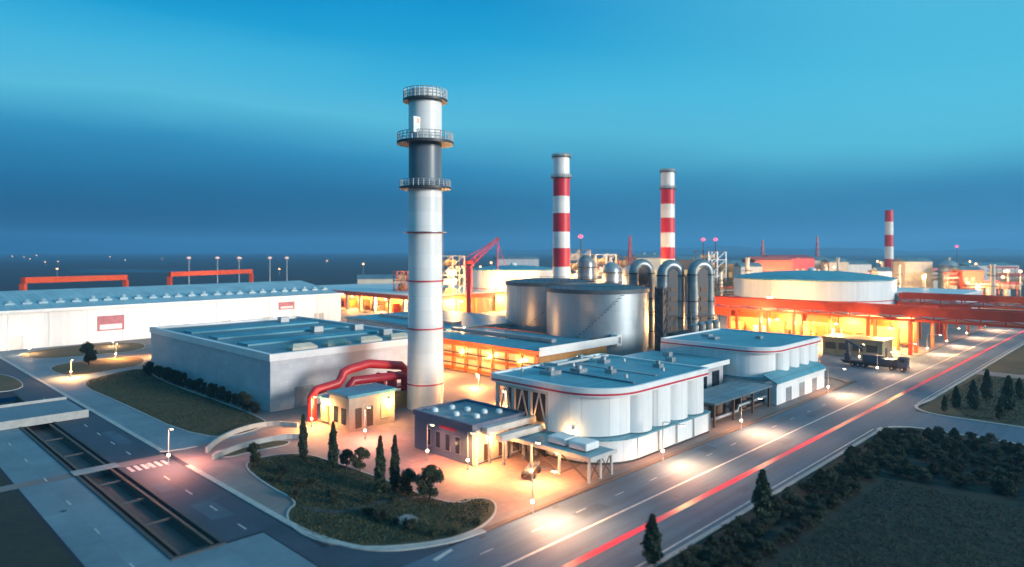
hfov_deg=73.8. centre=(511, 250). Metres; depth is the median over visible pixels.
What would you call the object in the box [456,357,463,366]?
window
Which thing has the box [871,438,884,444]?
belt tree
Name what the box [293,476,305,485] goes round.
garden shrub
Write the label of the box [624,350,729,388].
link building
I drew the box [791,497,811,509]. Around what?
belt tree
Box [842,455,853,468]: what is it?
belt tree
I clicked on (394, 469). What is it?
cypress tree
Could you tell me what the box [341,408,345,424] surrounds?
window
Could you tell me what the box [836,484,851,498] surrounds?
belt tree
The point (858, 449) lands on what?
belt tree
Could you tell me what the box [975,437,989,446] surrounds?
belt tree
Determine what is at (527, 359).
window
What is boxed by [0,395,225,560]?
sunken trench
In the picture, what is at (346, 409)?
gatehouse
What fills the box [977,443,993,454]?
belt tree
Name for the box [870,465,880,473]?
belt tree
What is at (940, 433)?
belt tree
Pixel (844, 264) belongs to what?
distant shed
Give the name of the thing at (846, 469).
belt tree
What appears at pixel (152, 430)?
yard road
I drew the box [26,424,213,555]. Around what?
trench frame
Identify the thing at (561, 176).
striped chimney
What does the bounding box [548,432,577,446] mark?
air unit
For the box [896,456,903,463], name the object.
belt tree
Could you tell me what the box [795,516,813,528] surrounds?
belt tree
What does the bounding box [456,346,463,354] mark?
window
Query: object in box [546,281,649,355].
silver tank
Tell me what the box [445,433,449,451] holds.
window
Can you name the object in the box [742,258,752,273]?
pipe stack
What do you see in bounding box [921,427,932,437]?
belt tree
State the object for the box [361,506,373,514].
garden shrub
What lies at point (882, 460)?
belt tree
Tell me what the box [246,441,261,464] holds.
round tree
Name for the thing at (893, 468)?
belt tree
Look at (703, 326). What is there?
filter house
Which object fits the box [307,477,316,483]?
garden shrub
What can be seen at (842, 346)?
window
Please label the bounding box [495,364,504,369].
window
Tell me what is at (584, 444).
air unit
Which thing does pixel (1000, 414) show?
roadside tree
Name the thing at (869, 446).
belt tree
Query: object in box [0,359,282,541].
trench side road
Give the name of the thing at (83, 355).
lawn kerb
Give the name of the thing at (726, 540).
belt tree
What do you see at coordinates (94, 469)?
trench crossing slab
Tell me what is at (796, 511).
belt tree
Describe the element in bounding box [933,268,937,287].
pipe rack
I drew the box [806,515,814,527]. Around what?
belt tree
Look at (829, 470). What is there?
belt tree
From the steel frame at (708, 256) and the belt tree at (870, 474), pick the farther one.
the steel frame at (708, 256)
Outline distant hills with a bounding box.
[442,246,1023,253]
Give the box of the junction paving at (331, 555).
[264,525,449,566]
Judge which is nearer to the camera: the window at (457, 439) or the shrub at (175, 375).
the window at (457, 439)
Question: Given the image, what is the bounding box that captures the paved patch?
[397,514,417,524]
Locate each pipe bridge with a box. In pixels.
[715,295,1023,354]
[897,292,1023,335]
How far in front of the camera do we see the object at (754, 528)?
85.48 m
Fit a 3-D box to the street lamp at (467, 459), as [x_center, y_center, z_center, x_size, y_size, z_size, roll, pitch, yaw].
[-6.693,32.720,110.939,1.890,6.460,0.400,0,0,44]
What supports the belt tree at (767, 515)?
on the belt floor
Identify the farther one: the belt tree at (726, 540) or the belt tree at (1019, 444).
the belt tree at (1019, 444)
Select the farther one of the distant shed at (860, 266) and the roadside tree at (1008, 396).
the distant shed at (860, 266)
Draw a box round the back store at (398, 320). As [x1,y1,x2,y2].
[345,310,511,330]
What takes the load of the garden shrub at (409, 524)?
on the garden lawn at (489, 513)
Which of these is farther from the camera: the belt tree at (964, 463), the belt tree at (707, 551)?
the belt tree at (964, 463)
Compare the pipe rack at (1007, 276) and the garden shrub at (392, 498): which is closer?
the garden shrub at (392, 498)
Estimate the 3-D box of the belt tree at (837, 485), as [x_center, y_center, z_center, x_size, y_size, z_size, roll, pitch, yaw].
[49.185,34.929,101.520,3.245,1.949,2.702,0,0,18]
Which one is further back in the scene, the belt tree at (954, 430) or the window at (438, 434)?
the belt tree at (954, 430)
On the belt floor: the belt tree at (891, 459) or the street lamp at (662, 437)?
the belt tree at (891, 459)
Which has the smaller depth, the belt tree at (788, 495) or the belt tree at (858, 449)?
the belt tree at (788, 495)
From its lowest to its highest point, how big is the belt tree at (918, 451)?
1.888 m
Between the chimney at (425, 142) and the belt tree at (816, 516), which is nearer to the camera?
the belt tree at (816, 516)
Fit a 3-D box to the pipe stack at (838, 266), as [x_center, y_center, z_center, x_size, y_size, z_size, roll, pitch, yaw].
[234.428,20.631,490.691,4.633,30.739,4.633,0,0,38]
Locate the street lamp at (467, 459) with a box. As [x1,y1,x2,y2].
[466,432,474,470]
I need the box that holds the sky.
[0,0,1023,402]
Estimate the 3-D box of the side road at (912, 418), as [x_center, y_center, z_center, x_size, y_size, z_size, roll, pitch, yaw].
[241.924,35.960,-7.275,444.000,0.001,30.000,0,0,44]
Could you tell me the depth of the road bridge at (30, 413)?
146.28 m
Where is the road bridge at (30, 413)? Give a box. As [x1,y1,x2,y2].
[0,396,88,430]
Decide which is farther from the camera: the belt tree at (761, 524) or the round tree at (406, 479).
the round tree at (406, 479)
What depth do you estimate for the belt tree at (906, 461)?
111.85 m
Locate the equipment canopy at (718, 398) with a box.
[704,380,771,427]
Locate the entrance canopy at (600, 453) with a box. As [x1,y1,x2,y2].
[505,432,616,483]
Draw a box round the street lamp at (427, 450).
[426,424,433,460]
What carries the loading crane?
on the plant apron
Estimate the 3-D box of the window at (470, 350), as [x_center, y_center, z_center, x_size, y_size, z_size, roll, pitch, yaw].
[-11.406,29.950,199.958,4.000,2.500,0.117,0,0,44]
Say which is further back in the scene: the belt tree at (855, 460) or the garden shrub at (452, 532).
the belt tree at (855, 460)
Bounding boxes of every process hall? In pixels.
[491,353,710,464]
[660,328,826,404]
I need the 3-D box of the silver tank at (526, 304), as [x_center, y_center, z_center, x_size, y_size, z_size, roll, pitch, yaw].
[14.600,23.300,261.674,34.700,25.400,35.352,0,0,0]
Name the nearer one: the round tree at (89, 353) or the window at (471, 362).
the window at (471, 362)
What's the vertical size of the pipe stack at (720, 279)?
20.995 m
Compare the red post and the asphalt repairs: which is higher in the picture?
the red post
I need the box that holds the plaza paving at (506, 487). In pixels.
[201,386,716,517]
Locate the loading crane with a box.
[461,237,505,293]
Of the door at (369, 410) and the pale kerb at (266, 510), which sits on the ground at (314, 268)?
the pale kerb at (266, 510)
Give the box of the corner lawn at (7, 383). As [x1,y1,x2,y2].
[0,374,21,390]
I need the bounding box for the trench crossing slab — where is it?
[70,463,120,475]
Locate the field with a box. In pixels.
[761,476,1023,566]
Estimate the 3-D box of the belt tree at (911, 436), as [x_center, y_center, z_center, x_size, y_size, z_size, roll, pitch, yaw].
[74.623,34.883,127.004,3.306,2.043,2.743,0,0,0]
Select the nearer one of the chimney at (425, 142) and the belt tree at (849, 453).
the belt tree at (849, 453)
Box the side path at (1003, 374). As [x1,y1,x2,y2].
[976,371,1023,378]
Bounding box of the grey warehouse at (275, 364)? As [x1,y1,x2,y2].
[150,316,407,411]
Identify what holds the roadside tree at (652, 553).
on the ground at (314, 268)
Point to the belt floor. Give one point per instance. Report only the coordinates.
(981, 489)
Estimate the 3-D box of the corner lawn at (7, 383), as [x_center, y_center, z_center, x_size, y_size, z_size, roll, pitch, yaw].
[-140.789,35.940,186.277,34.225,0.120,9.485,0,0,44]
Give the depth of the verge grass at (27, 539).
84.55 m
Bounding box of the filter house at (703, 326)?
[668,320,719,335]
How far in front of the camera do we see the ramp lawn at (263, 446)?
124.82 m
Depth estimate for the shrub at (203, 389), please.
169.74 m
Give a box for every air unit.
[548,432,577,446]
[569,437,598,452]
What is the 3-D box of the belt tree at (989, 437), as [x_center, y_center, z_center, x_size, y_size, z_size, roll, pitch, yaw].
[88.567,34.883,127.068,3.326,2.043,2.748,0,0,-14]
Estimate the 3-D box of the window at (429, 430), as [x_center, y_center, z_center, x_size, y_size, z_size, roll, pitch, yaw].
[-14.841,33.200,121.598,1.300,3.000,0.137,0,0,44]
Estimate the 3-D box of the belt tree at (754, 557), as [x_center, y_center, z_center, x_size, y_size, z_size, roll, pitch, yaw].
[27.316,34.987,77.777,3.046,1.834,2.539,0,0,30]
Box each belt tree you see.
[671,560,683,566]
[672,549,696,562]
[682,557,710,566]
[687,544,703,559]
[699,546,712,559]
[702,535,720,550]
[703,549,727,565]
[717,535,737,546]
[719,547,733,563]
[721,522,741,530]
[724,528,739,539]
[727,544,742,557]
[730,532,756,549]
[731,515,748,528]
[737,550,764,566]
[739,528,749,534]
[740,558,759,566]
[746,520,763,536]
[751,514,764,523]
[754,538,766,548]
[755,511,776,526]
[757,541,779,556]
[758,521,767,534]
[768,509,780,520]
[770,494,780,500]
[772,497,789,507]
[773,531,793,543]
[775,505,792,518]
[778,490,801,504]
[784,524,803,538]
[786,505,803,518]
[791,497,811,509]
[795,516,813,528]
[796,481,815,492]
[803,494,822,503]
[803,510,823,522]
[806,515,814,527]
[808,503,826,513]
[811,472,821,482]
[816,477,831,491]
[817,468,823,476]
[822,473,839,485]
[823,467,840,476]
[823,492,842,502]
[824,471,843,479]
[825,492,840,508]
[832,464,841,472]
[832,479,854,490]
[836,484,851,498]
[840,467,848,475]
[840,475,856,482]
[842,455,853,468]
[843,450,855,455]
[845,445,859,456]
[845,457,861,468]
[848,482,862,492]
[854,446,862,452]
[856,462,875,474]
[862,469,875,479]
[863,441,881,450]
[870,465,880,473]
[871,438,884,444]
[875,430,885,438]
[875,455,889,466]
[877,447,890,458]
[878,426,892,433]
[885,463,902,475]
[887,455,899,463]
[888,448,906,458]
[891,431,904,437]
[894,428,903,433]
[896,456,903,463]
[896,465,916,476]
[898,439,910,446]
[900,458,911,467]
[902,432,919,442]
[903,427,921,435]
[913,448,924,458]
[913,465,922,473]
[913,467,933,481]
[914,441,932,450]
[918,447,936,459]
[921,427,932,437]
[922,439,938,447]
[925,461,941,475]
[926,431,940,442]
[930,445,944,452]
[931,426,945,433]
[935,449,946,458]
[936,458,952,467]
[937,430,944,438]
[941,469,958,480]
[947,427,960,436]
[948,460,963,472]
[951,432,962,441]
[951,475,972,487]
[952,458,970,467]
[965,431,976,437]
[969,440,980,450]
[971,467,994,481]
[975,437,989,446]
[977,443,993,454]
[979,432,998,441]
[990,466,1012,479]
[990,476,1006,488]
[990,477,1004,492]
[991,448,1002,457]
[999,439,1007,444]
[999,444,1015,453]
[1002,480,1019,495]
[1009,451,1023,463]
[1012,446,1022,454]
[1015,442,1023,448]
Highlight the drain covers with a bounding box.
[60,369,888,538]
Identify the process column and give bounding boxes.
[575,255,596,282]
[600,262,622,283]
[622,266,629,284]
[936,260,958,288]
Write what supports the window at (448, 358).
in the machine house at (507, 348)
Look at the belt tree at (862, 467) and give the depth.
108.43 m
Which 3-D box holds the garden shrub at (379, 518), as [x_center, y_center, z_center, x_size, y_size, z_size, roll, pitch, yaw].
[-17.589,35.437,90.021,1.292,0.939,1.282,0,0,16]
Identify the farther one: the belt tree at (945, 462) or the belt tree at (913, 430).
the belt tree at (913, 430)
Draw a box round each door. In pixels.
[6,336,22,350]
[295,384,312,407]
[315,313,323,318]
[355,408,361,428]
[367,405,372,425]
[484,443,487,459]
[499,442,501,455]
[513,441,518,451]
[786,386,791,401]
[799,381,804,395]
[812,377,816,391]
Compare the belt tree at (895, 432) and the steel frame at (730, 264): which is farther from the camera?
the steel frame at (730, 264)
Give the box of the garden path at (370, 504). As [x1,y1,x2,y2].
[300,495,428,513]
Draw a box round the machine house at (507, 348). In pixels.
[443,326,621,375]
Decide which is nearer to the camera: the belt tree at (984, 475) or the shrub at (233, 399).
the belt tree at (984, 475)
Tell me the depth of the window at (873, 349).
227.01 m
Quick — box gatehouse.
[318,383,396,431]
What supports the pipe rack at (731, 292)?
on the ground at (314, 268)
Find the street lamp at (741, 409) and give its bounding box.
[740,395,761,428]
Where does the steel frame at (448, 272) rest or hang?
on the plant apron
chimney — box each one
[397,85,453,409]
[551,153,571,277]
[659,168,675,263]
[884,210,893,268]
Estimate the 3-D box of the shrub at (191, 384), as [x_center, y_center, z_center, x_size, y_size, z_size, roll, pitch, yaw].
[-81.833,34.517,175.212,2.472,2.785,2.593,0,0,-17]
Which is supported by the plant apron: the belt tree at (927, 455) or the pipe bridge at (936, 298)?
the pipe bridge at (936, 298)
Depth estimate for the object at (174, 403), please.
161.80 m
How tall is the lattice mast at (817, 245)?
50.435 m
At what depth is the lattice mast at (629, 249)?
519.34 m
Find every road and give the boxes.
[0,343,256,449]
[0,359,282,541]
[0,428,316,566]
[402,327,1023,566]
[883,408,1023,443]
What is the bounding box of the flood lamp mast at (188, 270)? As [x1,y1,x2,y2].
[187,257,190,283]
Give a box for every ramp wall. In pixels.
[205,421,297,452]
[212,433,299,459]
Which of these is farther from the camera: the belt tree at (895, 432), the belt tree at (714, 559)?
the belt tree at (895, 432)
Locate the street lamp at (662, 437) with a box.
[662,422,685,460]
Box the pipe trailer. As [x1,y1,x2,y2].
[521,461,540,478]
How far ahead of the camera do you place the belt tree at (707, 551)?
78.84 m
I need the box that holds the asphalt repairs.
[102,386,930,519]
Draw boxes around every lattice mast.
[627,236,632,265]
[761,240,764,255]
[815,236,819,256]
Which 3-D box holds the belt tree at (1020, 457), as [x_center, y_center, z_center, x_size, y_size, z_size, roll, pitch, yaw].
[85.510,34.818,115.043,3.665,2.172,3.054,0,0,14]
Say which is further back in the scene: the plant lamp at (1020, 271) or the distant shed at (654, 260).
the distant shed at (654, 260)
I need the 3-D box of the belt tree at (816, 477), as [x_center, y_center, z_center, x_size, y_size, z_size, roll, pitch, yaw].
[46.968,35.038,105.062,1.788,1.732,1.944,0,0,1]
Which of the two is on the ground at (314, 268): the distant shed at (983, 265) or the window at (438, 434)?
the distant shed at (983, 265)
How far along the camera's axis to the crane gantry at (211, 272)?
446.65 m
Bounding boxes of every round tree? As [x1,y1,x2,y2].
[79,341,96,364]
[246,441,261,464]
[339,449,353,465]
[349,447,369,470]
[398,467,416,494]
[414,464,444,499]
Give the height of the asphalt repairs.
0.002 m
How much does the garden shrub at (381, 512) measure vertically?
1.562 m
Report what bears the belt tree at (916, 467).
on the belt floor
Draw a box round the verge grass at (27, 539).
[0,474,76,566]
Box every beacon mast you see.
[578,234,582,256]
[713,238,717,292]
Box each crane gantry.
[19,275,128,290]
[167,269,253,284]
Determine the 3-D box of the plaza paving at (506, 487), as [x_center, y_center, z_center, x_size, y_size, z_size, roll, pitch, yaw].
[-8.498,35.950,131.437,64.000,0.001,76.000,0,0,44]
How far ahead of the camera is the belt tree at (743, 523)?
87.77 m
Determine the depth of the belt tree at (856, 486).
100.50 m
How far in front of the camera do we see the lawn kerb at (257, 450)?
122.77 m
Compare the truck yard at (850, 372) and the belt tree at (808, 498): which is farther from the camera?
the truck yard at (850, 372)
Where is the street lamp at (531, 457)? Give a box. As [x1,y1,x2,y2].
[530,441,540,481]
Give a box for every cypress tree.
[297,414,307,458]
[327,421,339,470]
[373,435,386,493]
[389,434,400,490]
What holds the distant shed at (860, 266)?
on the ground at (314, 268)
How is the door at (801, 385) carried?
in the process hall at (787, 367)
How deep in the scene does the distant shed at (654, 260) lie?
560.86 m
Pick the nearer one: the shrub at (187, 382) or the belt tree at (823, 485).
the belt tree at (823, 485)
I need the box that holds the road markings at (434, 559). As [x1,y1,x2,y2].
[8,328,1023,566]
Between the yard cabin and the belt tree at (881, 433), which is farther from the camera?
the yard cabin
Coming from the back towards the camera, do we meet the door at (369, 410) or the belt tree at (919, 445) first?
the door at (369, 410)
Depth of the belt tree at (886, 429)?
131.14 m
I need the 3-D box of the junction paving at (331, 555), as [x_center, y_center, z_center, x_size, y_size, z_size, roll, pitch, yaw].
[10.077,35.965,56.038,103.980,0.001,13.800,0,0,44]
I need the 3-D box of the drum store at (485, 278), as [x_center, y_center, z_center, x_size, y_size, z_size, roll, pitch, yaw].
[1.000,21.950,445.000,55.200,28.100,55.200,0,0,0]
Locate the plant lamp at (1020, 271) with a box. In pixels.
[1019,270,1021,295]
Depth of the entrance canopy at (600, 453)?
109.43 m
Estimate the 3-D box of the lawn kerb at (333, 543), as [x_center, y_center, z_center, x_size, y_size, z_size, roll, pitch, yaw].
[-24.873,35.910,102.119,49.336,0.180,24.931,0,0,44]
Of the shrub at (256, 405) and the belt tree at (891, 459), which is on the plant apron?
the shrub at (256, 405)
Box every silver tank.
[505,276,595,332]
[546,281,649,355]
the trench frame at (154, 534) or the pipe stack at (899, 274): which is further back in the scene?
the pipe stack at (899, 274)
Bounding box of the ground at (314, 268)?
[0,252,1023,566]
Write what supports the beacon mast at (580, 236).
on the plant apron
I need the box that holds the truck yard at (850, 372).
[818,350,917,380]
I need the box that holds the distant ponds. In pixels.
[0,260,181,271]
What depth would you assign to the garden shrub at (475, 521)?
88.74 m
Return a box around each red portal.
[919,322,946,341]
[931,323,933,346]
[943,306,971,332]
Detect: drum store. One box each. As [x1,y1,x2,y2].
[472,262,552,290]
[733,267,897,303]
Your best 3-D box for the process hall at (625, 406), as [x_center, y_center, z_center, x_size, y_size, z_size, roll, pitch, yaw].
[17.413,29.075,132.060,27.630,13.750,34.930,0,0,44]
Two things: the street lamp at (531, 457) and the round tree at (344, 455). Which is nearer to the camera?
the street lamp at (531, 457)
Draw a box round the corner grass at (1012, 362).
[915,345,1023,426]
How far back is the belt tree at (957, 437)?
127.61 m
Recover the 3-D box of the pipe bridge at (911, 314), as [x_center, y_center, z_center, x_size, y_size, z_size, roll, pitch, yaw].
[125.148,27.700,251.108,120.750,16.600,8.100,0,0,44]
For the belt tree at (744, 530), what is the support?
on the belt floor
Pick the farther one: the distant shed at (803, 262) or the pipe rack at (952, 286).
the distant shed at (803, 262)
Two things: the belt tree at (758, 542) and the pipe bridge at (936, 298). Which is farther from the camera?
the pipe bridge at (936, 298)
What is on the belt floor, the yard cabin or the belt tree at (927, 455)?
the belt tree at (927, 455)
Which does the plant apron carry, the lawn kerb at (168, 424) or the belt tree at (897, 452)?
the lawn kerb at (168, 424)
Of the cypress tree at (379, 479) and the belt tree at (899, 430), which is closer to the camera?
the cypress tree at (379, 479)
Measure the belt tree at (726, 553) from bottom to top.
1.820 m
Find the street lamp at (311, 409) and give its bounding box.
[311,396,316,426]
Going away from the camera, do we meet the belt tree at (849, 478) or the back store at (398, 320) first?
the belt tree at (849, 478)
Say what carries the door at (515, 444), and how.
in the plaza building at (454, 422)
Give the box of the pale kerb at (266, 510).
[0,343,1023,566]
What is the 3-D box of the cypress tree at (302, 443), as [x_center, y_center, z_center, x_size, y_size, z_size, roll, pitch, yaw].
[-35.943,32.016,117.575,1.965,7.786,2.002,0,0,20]
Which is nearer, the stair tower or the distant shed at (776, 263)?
the stair tower
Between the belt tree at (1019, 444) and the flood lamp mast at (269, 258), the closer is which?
the belt tree at (1019, 444)
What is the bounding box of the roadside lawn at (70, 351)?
[21,343,144,357]
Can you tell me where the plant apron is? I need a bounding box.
[94,301,988,544]
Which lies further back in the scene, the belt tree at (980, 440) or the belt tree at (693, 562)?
the belt tree at (980, 440)
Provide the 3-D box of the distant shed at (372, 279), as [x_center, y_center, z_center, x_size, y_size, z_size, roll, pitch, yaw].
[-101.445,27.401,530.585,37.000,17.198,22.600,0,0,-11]
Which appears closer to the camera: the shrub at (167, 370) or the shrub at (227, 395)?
the shrub at (227, 395)
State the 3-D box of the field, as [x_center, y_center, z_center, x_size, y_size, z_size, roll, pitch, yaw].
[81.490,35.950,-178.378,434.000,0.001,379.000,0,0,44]
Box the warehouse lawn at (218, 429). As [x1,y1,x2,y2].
[85,369,263,435]
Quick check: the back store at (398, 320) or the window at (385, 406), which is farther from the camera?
the back store at (398, 320)
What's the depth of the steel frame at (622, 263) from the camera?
396.72 m
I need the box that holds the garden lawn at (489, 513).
[248,454,494,545]
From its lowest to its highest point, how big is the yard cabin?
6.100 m
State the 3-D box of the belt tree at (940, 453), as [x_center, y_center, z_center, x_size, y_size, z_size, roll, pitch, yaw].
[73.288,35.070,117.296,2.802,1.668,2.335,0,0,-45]
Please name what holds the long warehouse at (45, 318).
on the plant apron
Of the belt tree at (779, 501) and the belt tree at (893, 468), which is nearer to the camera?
the belt tree at (779, 501)
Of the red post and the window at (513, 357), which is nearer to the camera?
the window at (513, 357)
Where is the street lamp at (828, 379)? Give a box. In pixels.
[827,367,846,393]
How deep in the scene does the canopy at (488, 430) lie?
117.66 m
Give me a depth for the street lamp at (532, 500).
93.00 m
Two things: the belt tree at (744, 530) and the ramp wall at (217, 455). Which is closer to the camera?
the belt tree at (744, 530)
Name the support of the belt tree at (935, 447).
on the belt floor
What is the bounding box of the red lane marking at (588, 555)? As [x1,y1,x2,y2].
[561,330,1023,566]
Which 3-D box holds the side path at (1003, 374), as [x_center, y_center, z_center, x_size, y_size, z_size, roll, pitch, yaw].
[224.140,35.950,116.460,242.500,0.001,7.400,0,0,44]
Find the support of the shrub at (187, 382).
on the plant apron
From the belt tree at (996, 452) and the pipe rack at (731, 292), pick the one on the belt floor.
the belt tree at (996, 452)
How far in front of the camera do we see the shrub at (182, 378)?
178.99 m
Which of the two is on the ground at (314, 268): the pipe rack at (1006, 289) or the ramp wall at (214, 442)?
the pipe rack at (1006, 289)
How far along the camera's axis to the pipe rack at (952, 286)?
537.98 m
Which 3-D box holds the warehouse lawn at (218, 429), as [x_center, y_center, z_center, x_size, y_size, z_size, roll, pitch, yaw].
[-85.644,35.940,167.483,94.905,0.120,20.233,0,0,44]
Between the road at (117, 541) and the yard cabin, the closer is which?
the road at (117, 541)
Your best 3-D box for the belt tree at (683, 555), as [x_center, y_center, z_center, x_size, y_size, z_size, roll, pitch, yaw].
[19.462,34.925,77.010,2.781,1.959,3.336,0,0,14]
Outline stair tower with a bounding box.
[655,286,667,350]
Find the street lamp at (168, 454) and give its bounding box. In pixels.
[167,427,172,464]
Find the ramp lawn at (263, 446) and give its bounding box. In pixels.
[221,441,287,456]
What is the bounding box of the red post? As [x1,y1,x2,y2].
[466,264,471,312]
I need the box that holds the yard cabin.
[821,333,893,357]
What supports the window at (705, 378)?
in the link building at (714, 377)
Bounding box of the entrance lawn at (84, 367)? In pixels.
[51,357,143,374]
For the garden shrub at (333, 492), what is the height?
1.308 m
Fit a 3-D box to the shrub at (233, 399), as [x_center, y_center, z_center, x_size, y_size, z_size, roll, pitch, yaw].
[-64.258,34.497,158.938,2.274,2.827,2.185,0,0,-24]
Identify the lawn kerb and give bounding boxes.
[0,374,22,391]
[20,342,144,358]
[50,357,144,375]
[84,368,265,436]
[214,440,289,457]
[246,453,496,546]
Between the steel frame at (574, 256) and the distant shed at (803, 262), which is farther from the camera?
the distant shed at (803, 262)
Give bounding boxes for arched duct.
[628,259,656,347]
[656,260,686,334]
[686,259,720,328]
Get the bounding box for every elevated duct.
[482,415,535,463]
[496,423,542,464]
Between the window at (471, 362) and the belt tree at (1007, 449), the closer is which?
the belt tree at (1007, 449)
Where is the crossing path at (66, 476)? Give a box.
[0,454,167,491]
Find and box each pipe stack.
[718,271,723,295]
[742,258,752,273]
[836,258,839,270]
[895,265,902,286]
[987,264,998,295]
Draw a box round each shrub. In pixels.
[143,361,153,374]
[154,365,163,377]
[159,367,172,380]
[167,369,175,381]
[171,370,181,384]
[176,372,189,386]
[184,378,191,387]
[188,379,195,389]
[194,377,206,392]
[199,384,206,393]
[206,383,218,397]
[214,385,225,399]
[222,391,233,402]
[231,392,237,403]
[235,391,246,406]
[240,393,253,410]
[250,401,259,412]
[266,475,273,479]
[273,476,280,481]
[276,463,287,472]
[287,488,301,498]
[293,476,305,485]
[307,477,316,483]
[325,488,339,496]
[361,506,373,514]
[362,494,371,502]
[373,507,389,521]
[375,515,383,521]
[388,495,398,500]
[391,516,399,523]
[400,518,418,529]
[425,527,438,536]
[446,527,459,536]
[471,517,481,525]
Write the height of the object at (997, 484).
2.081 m
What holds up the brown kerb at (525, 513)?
on the plant apron
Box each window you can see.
[321,404,329,421]
[334,406,337,422]
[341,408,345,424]
[381,401,389,417]
[426,428,430,445]
[436,430,440,448]
[444,344,450,352]
[444,355,450,364]
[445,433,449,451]
[455,436,459,454]
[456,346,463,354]
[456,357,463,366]
[468,348,476,356]
[468,359,476,369]
[481,350,490,359]
[481,362,490,371]
[495,352,504,361]
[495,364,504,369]
[509,354,519,363]
[524,356,534,365]
[704,376,706,388]
[712,370,718,386]
[825,341,835,348]
[839,343,845,349]
[852,344,862,351]
[866,345,876,352]
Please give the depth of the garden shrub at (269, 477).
106.22 m
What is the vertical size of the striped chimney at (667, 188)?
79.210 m
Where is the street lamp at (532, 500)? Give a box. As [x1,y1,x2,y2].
[531,465,556,513]
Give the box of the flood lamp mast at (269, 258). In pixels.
[268,257,271,281]
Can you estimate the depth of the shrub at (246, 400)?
152.42 m
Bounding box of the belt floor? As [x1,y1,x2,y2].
[657,427,1023,566]
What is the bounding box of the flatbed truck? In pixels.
[841,339,909,371]
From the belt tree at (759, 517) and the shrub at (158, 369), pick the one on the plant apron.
the shrub at (158, 369)
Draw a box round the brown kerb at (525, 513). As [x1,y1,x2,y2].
[482,327,988,531]
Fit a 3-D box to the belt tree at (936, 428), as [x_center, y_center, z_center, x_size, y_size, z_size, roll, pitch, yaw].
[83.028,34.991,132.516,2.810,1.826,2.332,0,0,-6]
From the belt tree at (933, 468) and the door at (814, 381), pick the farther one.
the door at (814, 381)
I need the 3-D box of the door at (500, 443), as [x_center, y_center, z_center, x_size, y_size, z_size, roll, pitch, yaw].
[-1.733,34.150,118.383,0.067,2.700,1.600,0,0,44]
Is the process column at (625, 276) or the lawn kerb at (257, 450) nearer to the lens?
the lawn kerb at (257, 450)
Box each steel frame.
[393,271,407,290]
[442,256,464,294]
[570,249,590,278]
[583,254,616,282]
[607,256,634,270]
[694,251,726,295]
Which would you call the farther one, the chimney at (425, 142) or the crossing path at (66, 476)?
the chimney at (425, 142)
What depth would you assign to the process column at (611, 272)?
336.47 m
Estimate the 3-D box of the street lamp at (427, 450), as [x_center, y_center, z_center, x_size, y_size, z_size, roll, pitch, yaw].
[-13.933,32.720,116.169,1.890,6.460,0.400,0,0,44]
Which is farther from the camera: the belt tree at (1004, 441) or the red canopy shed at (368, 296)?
the red canopy shed at (368, 296)
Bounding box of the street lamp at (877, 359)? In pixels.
[877,350,893,373]
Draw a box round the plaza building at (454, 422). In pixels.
[413,398,525,466]
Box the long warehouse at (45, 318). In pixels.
[0,280,343,350]
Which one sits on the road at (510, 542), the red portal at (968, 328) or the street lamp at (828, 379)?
the street lamp at (828, 379)
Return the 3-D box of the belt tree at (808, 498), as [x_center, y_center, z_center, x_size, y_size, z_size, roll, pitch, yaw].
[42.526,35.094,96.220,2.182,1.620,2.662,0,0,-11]
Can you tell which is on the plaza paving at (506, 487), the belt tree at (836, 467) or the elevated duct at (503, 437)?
the elevated duct at (503, 437)
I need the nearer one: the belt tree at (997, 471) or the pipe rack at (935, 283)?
the belt tree at (997, 471)
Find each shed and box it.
[317,282,505,312]
[357,274,405,283]
[492,256,538,265]
[631,254,660,293]
[675,256,699,290]
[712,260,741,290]
[715,309,918,350]
[734,263,762,275]
[742,256,792,270]
[764,255,814,269]
[813,257,828,269]
[820,259,848,271]
[849,261,870,273]
[871,267,891,276]
[891,258,932,287]
[895,287,982,308]
[950,266,983,294]
[957,262,1018,280]
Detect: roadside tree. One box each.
[640,513,663,564]
[751,469,773,515]
[941,395,948,411]
[950,385,960,407]
[965,379,979,408]
[980,369,993,399]
[995,397,1006,419]
[1000,375,1017,411]
[1014,378,1023,399]
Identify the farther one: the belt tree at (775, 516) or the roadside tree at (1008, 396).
the roadside tree at (1008, 396)
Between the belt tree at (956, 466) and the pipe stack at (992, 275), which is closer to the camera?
the belt tree at (956, 466)
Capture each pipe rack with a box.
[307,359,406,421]
[719,287,733,295]
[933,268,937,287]
[943,272,959,288]
[966,281,998,294]
[981,282,1019,295]
[987,267,1017,281]
[995,273,1021,286]
[996,275,1023,288]
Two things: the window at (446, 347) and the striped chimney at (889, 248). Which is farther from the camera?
the striped chimney at (889, 248)
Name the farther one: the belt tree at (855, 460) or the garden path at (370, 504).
the belt tree at (855, 460)
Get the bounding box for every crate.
[862,353,883,362]
[881,358,895,364]
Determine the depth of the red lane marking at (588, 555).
107.45 m
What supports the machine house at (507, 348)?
on the plant apron

